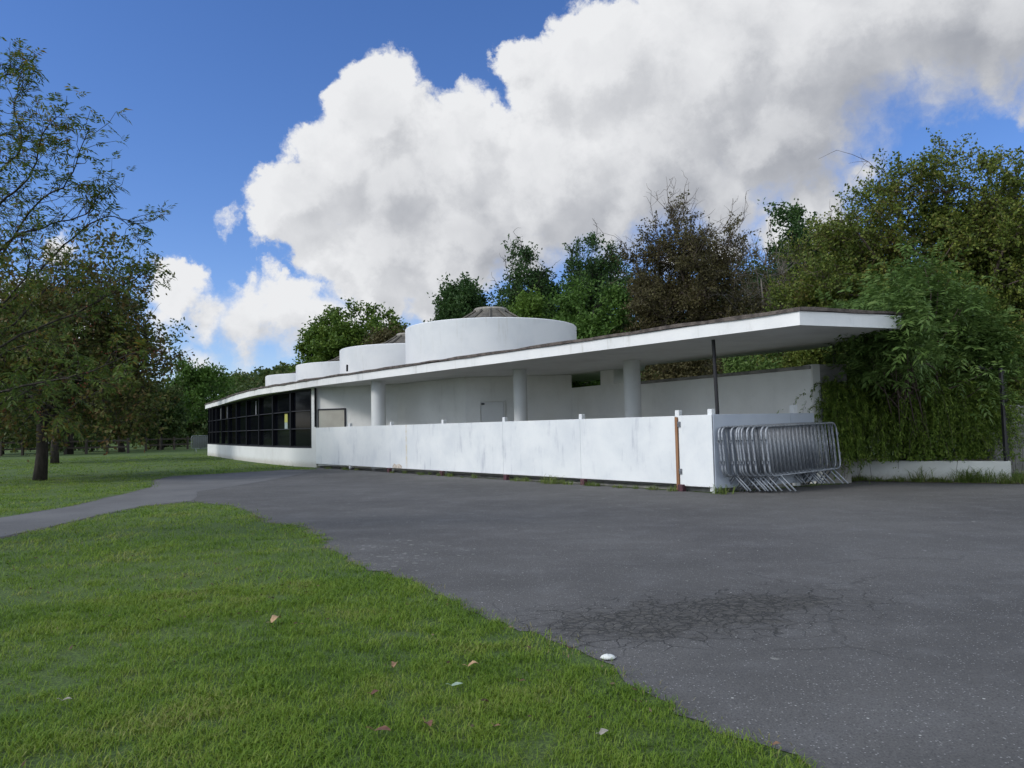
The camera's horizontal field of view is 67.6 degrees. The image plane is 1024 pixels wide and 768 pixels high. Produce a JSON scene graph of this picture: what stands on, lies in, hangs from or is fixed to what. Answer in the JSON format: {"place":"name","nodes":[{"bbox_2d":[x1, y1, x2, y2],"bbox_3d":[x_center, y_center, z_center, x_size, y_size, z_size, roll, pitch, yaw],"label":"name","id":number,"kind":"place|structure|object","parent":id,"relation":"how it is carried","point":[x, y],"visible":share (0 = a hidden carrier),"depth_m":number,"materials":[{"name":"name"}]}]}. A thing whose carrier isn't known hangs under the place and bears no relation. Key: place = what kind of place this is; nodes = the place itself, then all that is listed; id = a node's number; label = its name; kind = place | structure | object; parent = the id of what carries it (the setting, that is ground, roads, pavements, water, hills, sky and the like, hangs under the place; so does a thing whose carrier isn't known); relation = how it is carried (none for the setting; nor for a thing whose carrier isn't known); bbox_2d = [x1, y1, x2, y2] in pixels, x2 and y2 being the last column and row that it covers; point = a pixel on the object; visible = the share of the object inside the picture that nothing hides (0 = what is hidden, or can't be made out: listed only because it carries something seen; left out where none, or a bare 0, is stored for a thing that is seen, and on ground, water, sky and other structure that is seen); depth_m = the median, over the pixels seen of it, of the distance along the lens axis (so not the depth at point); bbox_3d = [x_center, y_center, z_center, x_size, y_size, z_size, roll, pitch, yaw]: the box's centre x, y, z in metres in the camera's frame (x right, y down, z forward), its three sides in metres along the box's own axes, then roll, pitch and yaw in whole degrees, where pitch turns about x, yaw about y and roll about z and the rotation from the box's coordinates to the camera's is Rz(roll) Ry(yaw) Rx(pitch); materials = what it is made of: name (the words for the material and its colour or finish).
{"place":"outdoors","nodes":[
{"label":"outdoors","id":0,"kind":"place"},
{"bbox_2d":[0,394,61,439],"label":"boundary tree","id":1,"kind":"object","parent":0,"point":[19,421],"depth_m":51.40,"materials":[{"name":"green plant"}]},
{"bbox_2d":[4,359,975,447],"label":"hill","id":2,"kind":"structure","parent":0,"point":[111,444],"depth_m":102.91,"materials":[{"name":"green plant"}]},
{"bbox_2d":[149,355,753,436],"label":"hillside wood","id":3,"kind":"object","parent":2,"relation":"on","point":[250,381],"visible":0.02,"depth_m":155.48,"materials":[{"name":"green plant"}]},
{"bbox_2d":[0,435,1023,767],"bbox_3d":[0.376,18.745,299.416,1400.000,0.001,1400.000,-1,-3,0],"label":"lawn","id":4,"kind":"structure","parent":0,"point":[74,653],"depth_m":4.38,"materials":[{"name":"plant"}]},
{"bbox_2d":[1,416,48,453],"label":"boundary bush","id":5,"kind":"object","parent":4,"relation":"on","point":[14,439],"visible":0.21,"depth_m":59.63,"materials":[{"name":"green plant"}]},
{"bbox_2d":[5,418,82,451],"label":"boundary bush","id":6,"kind":"object","parent":4,"relation":"on","point":[13,446],"visible":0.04,"depth_m":68.20,"materials":[{"name":"green plant"}]},
{"bbox_2d":[0,438,129,455],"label":"rail fence","id":7,"kind":"object","parent":4,"relation":"on","point":[86,447],"visible":0.6,"depth_m":55.41,"materials":[{"name":"brown"}]},
{"bbox_2d":[24,378,118,453],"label":"boundary tree","id":8,"kind":"object","parent":4,"relation":"on","point":[70,444],"visible":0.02,"depth_m":55.81,"materials":[{"name":"green plant"}]},
{"bbox_2d":[0,37,180,443],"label":"rowan tree","id":9,"kind":"object","parent":4,"relation":"on","point":[42,148],"visible":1,"depth_m":8.69,"materials":[{"name":"green plant"}]},
{"bbox_2d":[59,423,131,451],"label":"boundary bush","id":10,"kind":"object","parent":4,"relation":"on","point":[91,449],"visible":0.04,"depth_m":63.18,"materials":[{"name":"green plant"}]},
{"bbox_2d":[0,213,194,480],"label":"maple tree","id":11,"kind":"object","parent":4,"relation":"on","point":[95,346],"visible":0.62,"depth_m":20.98,"materials":[{"name":"green plant"}]},
{"bbox_2d":[0,272,196,463],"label":"lawn tree","id":12,"kind":"object","parent":4,"relation":"on","point":[54,455],"visible":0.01,"depth_m":36.88,"materials":[{"name":"green plant"}]},
{"bbox_2d":[5,405,207,446],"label":"boundary hedge","id":13,"kind":"object","parent":4,"relation":"on","point":[196,426],"visible":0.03,"depth_m":83.87,"materials":[{"name":"green plant"}]},
{"bbox_2d":[96,377,160,451],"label":"boundary tree","id":14,"kind":"object","parent":4,"relation":"on","point":[119,436],"visible":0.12,"depth_m":59.62,"materials":[{"name":"green plant"}]},
{"bbox_2d":[0,470,310,536],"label":"footpath","id":15,"kind":"structure","parent":4,"relation":"on","point":[174,489],"depth_m":14.58,"materials":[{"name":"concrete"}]},
{"bbox_2d":[124,423,187,449],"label":"boundary bush","id":16,"kind":"object","parent":4,"relation":"on","point":[179,441],"visible":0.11,"depth_m":71.55,"materials":[{"name":"green plant"}]},
{"bbox_2d":[132,376,196,449],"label":"boundary tree","id":17,"kind":"object","parent":4,"relation":"on","point":[179,414],"visible":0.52,"depth_m":65.64,"materials":[{"name":"green plant"}]},
{"bbox_2d":[152,429,191,447],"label":"boundary bush","id":18,"kind":"object","parent":4,"relation":"on","point":[184,440],"visible":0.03,"depth_m":80.33,"materials":[{"name":"green plant"}]},
{"bbox_2d":[145,436,201,450],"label":"rail fence","id":19,"kind":"object","parent":4,"relation":"on","point":[187,443],"visible":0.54,"depth_m":64.54,"materials":[{"name":"brown"}]},
{"bbox_2d":[190,435,207,452],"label":"crowd barrier","id":20,"kind":"object","parent":4,"relation":"on","point":[198,442],"visible":0.5,"depth_m":52.20,"materials":[{"name":"grey metal"}]},
{"bbox_2d":[163,355,243,447],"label":"boundary tree","id":21,"kind":"object","parent":4,"relation":"on","point":[201,380],"visible":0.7,"depth_m":73.29,"materials":[{"name":"green plant"}]},
{"bbox_2d":[270,615,280,622],"bbox_3d":[-1.485,1.461,4.752,0.057,0.035,0.124,-4,-4,40],"label":"fallen leaf","id":22,"kind":"object","parent":4,"relation":"on","point":[273,618],"visible":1,"depth_m":4.76,"materials":[{"name":"beige plant"}]},
{"bbox_2d":[6,524,651,766],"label":"dry debris","id":23,"kind":"object","parent":4,"relation":"on","point":[483,699],"visible":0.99,"depth_m":5.02,"materials":[{"name":"brown plant"}]},
{"bbox_2d":[288,297,410,372],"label":"oak tree","id":24,"kind":"object","parent":4,"relation":"on","point":[328,340],"visible":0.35,"depth_m":58.68,"materials":[{"name":"green plant"}]},
{"bbox_2d":[368,725,390,730],"bbox_3d":[-0.522,1.348,2.985,0.099,0.015,0.045,-1,-3,0],"label":"fallen leaf","id":25,"kind":"object","parent":4,"relation":"on","point":[384,727],"visible":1,"depth_m":2.99,"materials":[{"name":"brown plant"}]},
{"bbox_2d":[356,321,408,345],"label":"dark tree","id":26,"kind":"object","parent":4,"relation":"on","point":[384,336],"visible":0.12,"depth_m":49.72,"materials":[{"name":"green plant"}]},
{"bbox_2d":[423,718,432,725],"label":"fallen leaf","id":27,"kind":"object","parent":4,"relation":"on","point":[429,723],"visible":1,"depth_m":3.03,"materials":[{"name":"brown plant"}]},
{"bbox_2d":[423,271,494,321],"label":"dark tree","id":28,"kind":"object","parent":4,"relation":"on","point":[463,298],"visible":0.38,"depth_m":43.60,"materials":[{"name":"green plant"}]},
{"bbox_2d":[0,468,1023,767],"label":"asphalt forecourt","id":29,"kind":"structure","parent":4,"relation":"on","point":[866,624],"depth_m":5.74,"materials":[{"name":"grey asphalt"}]},
{"bbox_2d":[315,466,735,494],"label":"weeds","id":30,"kind":"object","parent":29,"relation":"on","point":[554,480],"visible":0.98,"depth_m":16.20,"materials":[{"name":"green plant"}]},
{"bbox_2d":[316,405,816,491],"bbox_3d":[-1.327,1.609,19.649,17.253,1.550,2.528,-4,-5,43],"label":"hoarding fence","id":31,"kind":"object","parent":29,"relation":"on","point":[680,451],"visible":0.84,"depth_m":16.34,"materials":[{"name":"paint"}]},
{"bbox_2d":[600,654,614,659],"bbox_3d":[0.494,1.408,3.946,0.082,0.030,0.066,-1,-3,0],"label":"white stone","id":32,"kind":"object","parent":29,"relation":"on","point":[608,657],"visible":1,"depth_m":3.92,"materials":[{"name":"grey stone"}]},
{"bbox_2d":[717,426,801,490],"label":"crowd barrier","id":33,"kind":"object","parent":29,"relation":"on","point":[721,463],"visible":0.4,"depth_m":13.41,"materials":[{"name":"silver metal"}]},
{"bbox_2d":[720,425,805,491],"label":"crowd barrier","id":34,"kind":"object","parent":29,"relation":"on","point":[734,475],"visible":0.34,"depth_m":13.42,"materials":[{"name":"silver metal"}]},
{"bbox_2d":[729,423,813,491],"bbox_3d":[4.741,1.314,13.966,2.312,1.166,0.561,0,-7,-37],"label":"crowd barrier","id":35,"kind":"object","parent":29,"relation":"on","point":[732,448],"visible":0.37,"depth_m":13.36,"materials":[{"name":"silver metal"}]},
{"bbox_2d":[735,422,819,491],"bbox_3d":[4.831,1.311,13.937,2.312,1.166,0.561,0,-7,-36],"label":"crowd barrier","id":36,"kind":"object","parent":29,"relation":"on","point":[761,486],"visible":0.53,"depth_m":13.46,"materials":[{"name":"silver metal"}]},
{"bbox_2d":[737,422,822,491],"bbox_3d":[4.869,1.310,13.925,2.313,1.166,0.561,0,-8,-36],"label":"crowd barrier","id":37,"kind":"object","parent":29,"relation":"on","point":[741,463],"visible":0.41,"depth_m":13.32,"materials":[{"name":"silver metal"}]},
{"bbox_2d":[740,422,824,491],"bbox_3d":[4.918,1.309,13.919,2.312,1.166,0.561,0,-8,-37],"label":"crowd barrier","id":38,"kind":"object","parent":29,"relation":"on","point":[743,450],"visible":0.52,"depth_m":13.48,"materials":[{"name":"silver metal"}]},
{"bbox_2d":[745,422,829,491],"bbox_3d":[4.996,1.304,13.887,2.312,1.166,0.562,0,-7,-37],"label":"crowd barrier","id":39,"kind":"object","parent":29,"relation":"on","point":[765,479],"visible":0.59,"depth_m":13.59,"materials":[{"name":"silver metal"}]},
{"bbox_2d":[751,422,834,491],"bbox_3d":[5.080,1.302,13.864,2.312,1.166,0.562,0,-7,-37],"label":"crowd barrier","id":40,"kind":"object","parent":29,"relation":"on","point":[765,476],"visible":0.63,"depth_m":13.82,"materials":[{"name":"silver metal"}]},
{"bbox_2d":[760,422,843,491],"bbox_3d":[5.219,1.296,13.818,2.312,1.166,0.561,0,-7,-37],"label":"crowd barrier","id":41,"kind":"object","parent":29,"relation":"on","point":[763,461],"visible":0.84,"depth_m":13.81,"materials":[{"name":"silver metal"}]},
{"bbox_2d":[764,422,848,491],"bbox_3d":[5.296,1.293,13.796,2.313,1.166,0.561,0,-7,-37],"label":"crowd barrier","id":42,"kind":"object","parent":29,"relation":"on","point":[797,472],"visible":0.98,"depth_m":13.74,"materials":[{"name":"silver metal"}]},
{"bbox_2d":[489,228,567,318],"bbox_3d":[1.166,-2.245,40.233,5.233,11.568,4.684,1,-4,-33],"label":"ash tree","id":43,"kind":"object","parent":4,"relation":"on","point":[543,282],"visible":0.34,"depth_m":39.46,"materials":[{"name":"green plant"}]},
{"bbox_2d":[502,280,558,319],"bbox_3d":[0.708,-0.705,33.064,3.236,7.722,4.092,-1,-3,0],"label":"green shrub","id":44,"kind":"object","parent":4,"relation":"on","point":[531,304],"visible":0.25,"depth_m":32.80,"materials":[{"name":"green plant"}]},
{"bbox_2d":[205,306,902,491],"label":"pavilion","id":45,"kind":"structure","parent":4,"relation":"on","point":[489,364],"depth_m":21.29,"materials":[{"name":"paint"}]},
{"bbox_2d":[208,408,209,443],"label":"window","id":46,"kind":"structure","parent":45,"relation":"in","point":[208,408],"depth_m":44.62,"materials":[{"name":"black glass"}]},
{"bbox_2d":[210,408,211,443],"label":"window","id":47,"kind":"structure","parent":45,"relation":"in","point":[210,408],"depth_m":44.08,"materials":[{"name":"black glass"}]},
{"bbox_2d":[212,407,215,443],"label":"window","id":48,"kind":"structure","parent":45,"relation":"in","point":[213,408],"depth_m":43.45,"materials":[{"name":"black glass"}]},
{"bbox_2d":[216,405,220,444],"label":"window","id":49,"kind":"structure","parent":45,"relation":"in","point":[218,408],"depth_m":42.01,"materials":[{"name":"black glass"}]},
{"bbox_2d":[221,404,227,444],"bbox_3d":[-14.725,2.091,39.331,0.130,2.091,2.299,1,-4,-29],"label":"window","id":50,"kind":"structure","parent":45,"relation":"in","point":[224,408],"depth_m":39.95,"materials":[{"name":"black glass"}]},
{"bbox_2d":[228,402,235,445],"bbox_3d":[-13.597,1.949,37.283,0.130,2.091,2.389,1,-4,-29],"label":"window","id":51,"kind":"structure","parent":45,"relation":"in","point":[231,406],"depth_m":37.72,"materials":[{"name":"black glass"}]},
{"bbox_2d":[236,400,245,445],"bbox_3d":[-12.416,1.803,35.201,0.130,2.091,2.409,1,-4,-30],"label":"window","id":52,"kind":"structure","parent":45,"relation":"in","point":[240,405],"depth_m":35.61,"materials":[{"name":"black glass"}]},
{"bbox_2d":[246,397,258,446],"bbox_3d":[-11.186,1.655,33.102,0.130,2.091,2.467,1,-4,-31],"label":"window","id":53,"kind":"structure","parent":45,"relation":"in","point":[252,404],"depth_m":33.43,"materials":[{"name":"black glass"}]},
{"bbox_2d":[259,394,272,446],"bbox_3d":[-9.967,1.512,31.082,0.130,2.091,2.260,1,-4,-31],"label":"window","id":54,"kind":"structure","parent":45,"relation":"in","point":[265,402],"depth_m":31.31,"materials":[{"name":"black glass"}]},
{"bbox_2d":[272,391,289,447],"bbox_3d":[-8.753,1.376,29.170,0.130,2.091,2.283,1,-4,-33],"label":"window","id":55,"kind":"structure","parent":45,"relation":"in","point":[281,401],"depth_m":29.37,"materials":[{"name":"black glass"}]},
{"bbox_2d":[290,389,311,447],"bbox_3d":[-7.555,1.256,27.528,0.130,2.091,1.811,2,-4,-40],"label":"window","id":56,"kind":"structure","parent":45,"relation":"in","point":[300,400],"depth_m":27.69,"materials":[{"name":"black glass"}]},
{"bbox_2d":[542,271,639,338],"bbox_3d":[3.290,-0.861,31.218,4.686,7.650,4.176,-3,-4,29],"label":"green shrub","id":57,"kind":"object","parent":4,"relation":"on","point":[590,325],"visible":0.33,"depth_m":30.60,"materials":[{"name":"green plant"}]},
{"bbox_2d":[548,264,636,304],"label":"dark tree","id":58,"kind":"object","parent":4,"relation":"on","point":[605,282],"visible":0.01,"depth_m":48.19,"materials":[{"name":"green plant"}]},
{"bbox_2d":[556,220,644,329],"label":"ash tree","id":59,"kind":"object","parent":4,"relation":"on","point":[600,267],"visible":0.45,"depth_m":40.04,"materials":[{"name":"green plant"}]},
{"bbox_2d":[598,728,607,734],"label":"fallen leaf","id":60,"kind":"object","parent":4,"relation":"on","point":[602,731],"visible":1,"depth_m":2.92,"materials":[{"name":"white plant"}]},
{"bbox_2d":[572,330,641,387],"bbox_3d":[2.922,0.435,26.882,4.262,4.584,3.140,0,-3,-15],"label":"understorey shrub","id":61,"kind":"object","parent":4,"relation":"on","point":[576,384],"visible":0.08,"depth_m":26.21,"materials":[{"name":"green plant"}]},
{"bbox_2d":[610,270,708,376],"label":"dark tree","id":62,"kind":"object","parent":4,"relation":"on","point":[647,325],"depth_m":41.94,"materials":[{"name":"green plant"}]},
{"bbox_2d":[593,173,767,376],"bbox_3d":[6.480,-2.842,29.244,6.512,11.289,7.707,-3,-4,30],"label":"thorn tree","id":63,"kind":"object","parent":4,"relation":"on","point":[681,293],"visible":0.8,"depth_m":28.12,"materials":[{"name":"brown plant"}]},
{"bbox_2d":[640,323,726,380],"bbox_3d":[5.410,0.257,24.134,3.232,4.558,3.273,-1,-3,0],"label":"understorey shrub","id":64,"kind":"object","parent":4,"relation":"on","point":[683,369],"visible":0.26,"depth_m":23.63,"materials":[{"name":"green plant"}]},
{"bbox_2d":[717,250,773,371],"bbox_3d":[12.956,-2.153,40.011,5.971,10.872,7.499,-1,-3,0],"label":"dark tree","id":65,"kind":"object","parent":4,"relation":"on","point":[757,267],"visible":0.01,"depth_m":39.81,"materials":[{"name":"green plant"}]},
{"bbox_2d":[718,352,784,373],"bbox_3d":[6.163,0.486,19.298,2.275,3.448,2.781,-1,-3,0],"label":"understorey shrub","id":66,"kind":"object","parent":4,"relation":"on","point":[734,365],"visible":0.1,"depth_m":19.20,"materials":[{"name":"green plant"}]},
{"bbox_2d":[706,216,805,369],"bbox_3d":[9.002,-1.790,27.017,3.988,8.781,3.434,2,-5,-45],"label":"thorn tree","id":67,"kind":"object","parent":4,"relation":"on","point":[758,302],"visible":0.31,"depth_m":27.18,"materials":[{"name":"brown plant"}]},
{"bbox_2d":[746,197,836,355],"bbox_3d":[12.202,-2.294,30.964,5.523,10.152,6.471,-1,-3,0],"label":"dark tree","id":68,"kind":"object","parent":4,"relation":"on","point":[793,217],"visible":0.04,"depth_m":30.15,"materials":[{"name":"green plant"}]},
{"bbox_2d":[747,303,848,367],"bbox_3d":[7.822,0.101,20.728,3.017,4.328,3.326,0,-4,-25],"label":"understorey shrub","id":69,"kind":"object","parent":4,"relation":"on","point":[807,359],"visible":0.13,"depth_m":20.12,"materials":[{"name":"green plant"}]},
{"bbox_2d":[760,204,916,366],"bbox_3d":[9.364,-1.375,21.137,4.308,7.262,4.866,0,-4,-25],"label":"hawthorn tree","id":70,"kind":"object","parent":4,"relation":"on","point":[799,296],"visible":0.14,"depth_m":20.71,"materials":[{"name":"green plant"}]},
{"bbox_2d":[770,127,1023,434],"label":"hawthorn tree","id":71,"kind":"object","parent":4,"relation":"on","point":[986,229],"visible":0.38,"depth_m":19.16,"materials":[{"name":"green plant"}]},
{"bbox_2d":[851,456,1011,481],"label":"planter wall","id":72,"kind":"structure","parent":4,"relation":"on","point":[889,471],"depth_m":15.09,"materials":[{"name":"paint"}]},
{"bbox_2d":[777,353,1023,483],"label":"drooping shrub","id":73,"kind":"object","parent":72,"relation":"in","point":[858,417],"visible":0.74,"depth_m":14.93,"materials":[{"name":"green plant"}]},
{"bbox_2d":[814,236,1023,460],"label":"elder shrub","id":74,"kind":"object","parent":72,"relation":"in","point":[924,335],"visible":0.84,"depth_m":14.65,"materials":[{"name":"green plant"}]},
{"bbox_2d":[978,366,1009,460],"bbox_3d":[9.855,0.591,15.330,0.365,1.820,2.476,-4,-5,42],"label":"steel fence","id":75,"kind":"object","parent":72,"relation":"on","point":[1005,438],"visible":0.67,"depth_m":14.56,"materials":[{"name":"black metal"}]},
{"bbox_2d":[856,480,1022,483],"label":"soil verge","id":76,"kind":"structure","parent":4,"relation":"on","point":[937,482],"depth_m":14.64,"materials":[{"name":"brown soil"}]},
{"bbox_2d":[851,466,1023,483],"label":"weeds","id":77,"kind":"object","parent":76,"relation":"on","point":[976,478],"visible":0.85,"depth_m":14.56,"materials":[{"name":"green plant"}]},
{"bbox_2d":[986,405,1023,473],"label":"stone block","id":78,"kind":"structure","parent":4,"relation":"on","point":[1018,465],"depth_m":16.61,"materials":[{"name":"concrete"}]},
{"bbox_2d":[990,343,1023,404],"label":"hedge shrub","id":79,"kind":"object","parent":4,"relation":"on","point":[1021,394],"visible":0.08,"depth_m":17.94,"materials":[{"name":"green plant"}]},
{"bbox_2d":[0,0,1023,394],"label":"sky","id":80,"kind":"structure","parent":0,"point":[311,154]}
]}

